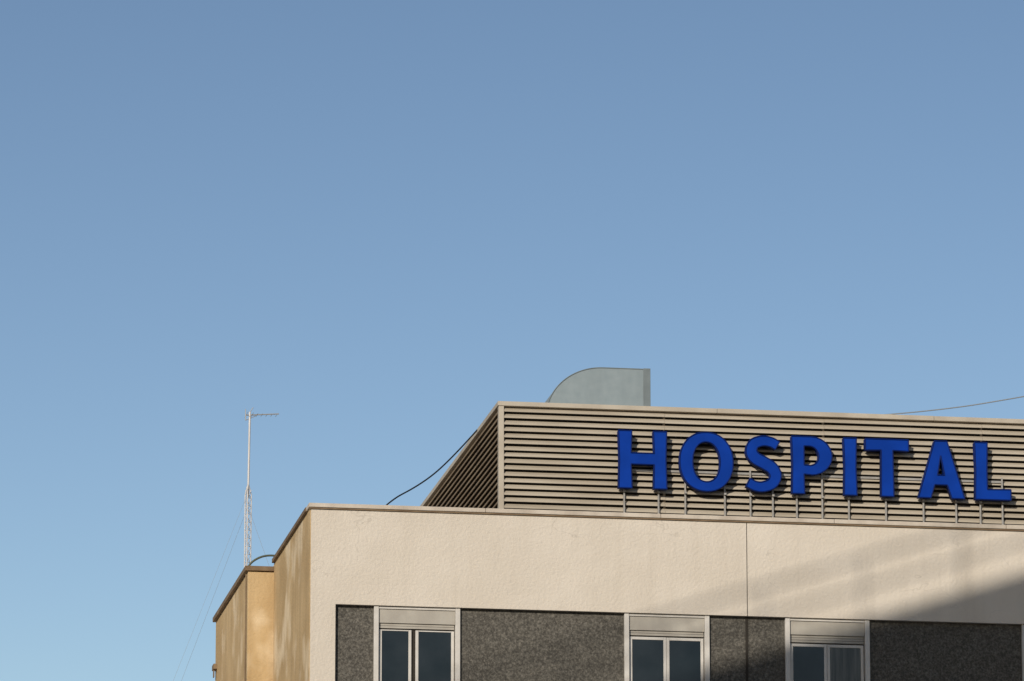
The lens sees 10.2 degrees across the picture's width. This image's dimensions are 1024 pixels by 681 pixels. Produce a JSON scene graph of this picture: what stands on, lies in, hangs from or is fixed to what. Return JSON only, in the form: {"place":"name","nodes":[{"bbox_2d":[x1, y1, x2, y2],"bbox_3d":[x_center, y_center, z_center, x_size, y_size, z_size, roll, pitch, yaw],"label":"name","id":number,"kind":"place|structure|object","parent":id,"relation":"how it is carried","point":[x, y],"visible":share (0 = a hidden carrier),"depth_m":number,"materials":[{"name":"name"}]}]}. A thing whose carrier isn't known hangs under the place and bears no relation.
{"place":"outdoors","nodes":[
{"label":"outdoors","id":0,"kind":"place"},
{"bbox_2d":[248,554,273,565],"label":"roof hose","id":1,"kind":"object","parent":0,"point":[259,557],"visible":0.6,"depth_m":108.35,"materials":[{"name":"grey metal"}]},
{"bbox_2d":[386,430,476,504],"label":"roof cable","id":2,"kind":"object","parent":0,"point":[453,455],"visible":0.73,"depth_m":106.49,"materials":[{"name":"black rubber"}]},
{"bbox_2d":[0,0,1023,680],"label":"sky","id":3,"kind":"structure","parent":0,"point":[374,227],"materials":[{"name":"blue"}]},
{"bbox_2d":[378,629,863,680],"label":"window recesses","id":4,"kind":"object","parent":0,"point":[412,655],"depth_m":102.61,"materials":[{"name":"grey metal"}]},
{"bbox_2d":[892,396,1023,414],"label":"overhead cable","id":5,"kind":"object","parent":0,"point":[959,406],"visible":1,"depth_m":107.46,"materials":[{"name":"black metal"}]},
{"bbox_3d":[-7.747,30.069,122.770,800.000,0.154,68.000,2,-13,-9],"label":"pavement","id":6,"kind":"structure","parent":0,"visible":0},
{"bbox_2d":[215,571,273,680],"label":"bay","id":7,"kind":"object","parent":6,"relation":"on","point":[230,644],"visible":1,"depth_m":107.81,"materials":[{"name":"paint"}]},
{"bbox_2d":[212,664,216,677],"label":"wall bracket","id":8,"kind":"object","parent":7,"relation":"attached to","point":[214,667],"depth_m":112.61,"materials":[{"name":"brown metal"}]},
{"bbox_2d":[244,574,246,680],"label":"wall conduit","id":9,"kind":"object","parent":7,"relation":"attached to","point":[245,627],"depth_m":107.71,"materials":[{"name":"brown metal"}]},
{"bbox_2d":[213,507,307,621],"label":"coping","id":10,"kind":"object","parent":7,"relation":"on","point":[232,591],"visible":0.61,"depth_m":107.83,"materials":[{"name":"grey concrete"}]},
{"bbox_2d":[273,509,310,680],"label":"wall","id":11,"kind":"structure","parent":6,"relation":"on","point":[291,625],"depth_m":104.63,"materials":[{"name":"paint"}]},
{"bbox_2d":[379,625,863,644],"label":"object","id":12,"kind":"structure","parent":6,"relation":"on","point":[629,635],"depth_m":103.36,"materials":[{"name":"beige paint"}]},
{"bbox_2d":[335,605,1021,680],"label":"granite panels","id":13,"kind":"object","parent":12,"relation":"attached to","point":[509,645],"visible":1,"depth_m":103.17,"materials":[{"name":"grey stone"}]},
{"bbox_2d":[373,606,1023,680],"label":"window surrounds","id":14,"kind":"object","parent":13,"relation":"attached to","point":[626,648],"visible":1,"depth_m":103.25,"materials":[{"name":"grey metal"}]},
{"bbox_2d":[379,629,863,680],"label":"window sashes","id":15,"kind":"object","parent":14,"relation":"in","point":[666,669],"depth_m":103.23,"materials":[{"name":"white metal"}]},
{"bbox_2d":[382,631,823,680],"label":"window glass","id":16,"kind":"object","parent":15,"relation":"in","point":[434,656],"visible":1,"depth_m":103.13,"materials":[{"name":"black glass"}]},
{"bbox_2d":[379,609,863,643],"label":"roller shutters","id":17,"kind":"object","parent":14,"relation":"attached to","point":[826,632],"visible":1,"depth_m":103.34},
{"bbox_2d":[830,648,860,680],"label":"curtained glass","id":18,"kind":"object","parent":14,"relation":"attached to","point":[845,664],"visible":1,"depth_m":103.75,"materials":[{"name":"grey glass"}]},
{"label":"roof","id":19,"kind":"object","parent":12,"relation":"on","visible":0},
{"bbox_2d":[498,406,503,508],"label":"corner post","id":20,"kind":"object","parent":19,"relation":"on","point":[500,457],"visible":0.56,"depth_m":105.10,"materials":[{"name":"beige metal"}]},
{"bbox_2d":[434,411,1023,524],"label":"screen","id":21,"kind":"object","parent":19,"relation":"on","point":[743,465],"visible":0.2,"depth_m":106.00,"materials":[{"name":"beige metal"}]},
{"bbox_2d":[427,412,497,507],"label":"side louvers","id":22,"kind":"object","parent":21,"relation":"attached to","point":[472,472],"visible":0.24,"depth_m":107.90,"materials":[{"name":"metal"}]},
{"bbox_2d":[545,367,650,405],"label":"ventilation duct","id":23,"kind":"object","parent":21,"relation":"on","point":[613,386],"visible":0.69,"depth_m":108.22,"materials":[{"name":"metal"}]},
{"bbox_2d":[420,401,1023,505],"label":"penthouse cap","id":24,"kind":"object","parent":21,"relation":"on","point":[653,409],"visible":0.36,"depth_m":106.23,"materials":[{"name":"beige metal"}]},
{"bbox_2d":[504,407,1023,523],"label":"front louvers","id":25,"kind":"object","parent":21,"relation":"attached to","point":[527,506],"visible":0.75,"depth_m":105.82,"materials":[{"name":"metal"}]},
{"bbox_2d":[662,417,983,523],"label":"louver mullions","id":26,"kind":"object","parent":25,"relation":"attached to","point":[663,424],"visible":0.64,"depth_m":106.07,"materials":[{"name":"beige metal"}]},
{"bbox_2d":[617,429,1011,524],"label":"hospital sign","id":27,"kind":"object","parent":19,"relation":"on","point":[940,454],"visible":0.99,"depth_m":105.80,"materials":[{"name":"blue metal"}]},
{"bbox_2d":[310,509,1023,680],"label":"parapet band","id":28,"kind":"object","parent":6,"relation":"on","point":[500,562],"visible":1,"depth_m":103.46,"materials":[{"name":"beige paint"}]},
{"bbox_2d":[306,503,1023,529],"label":"front coping","id":29,"kind":"object","parent":28,"relation":"on","point":[674,516],"visible":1,"depth_m":103.64,"materials":[{"name":"concrete"}]},
{"bbox_2d":[309,507,1023,530],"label":"coping drip","id":30,"kind":"object","parent":29,"relation":"attached to","point":[664,519],"visible":1,"depth_m":103.65,"materials":[{"name":"grey concrete"}]},
{"bbox_2d":[745,523,747,680],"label":"expansion joint","id":31,"kind":"object","parent":28,"relation":"attached to","point":[746,633],"visible":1,"depth_m":103.53,"materials":[{"name":"grey"}]},
{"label":"rear wing","id":32,"kind":"object","parent":6,"relation":"on","visible":0},
{"bbox_2d":[173,408,278,680],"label":"antenna mast","id":33,"kind":"object","parent":32,"relation":"on","point":[247,493],"visible":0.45,"depth_m":118.91,"materials":[{"name":"metal"}]}
]}

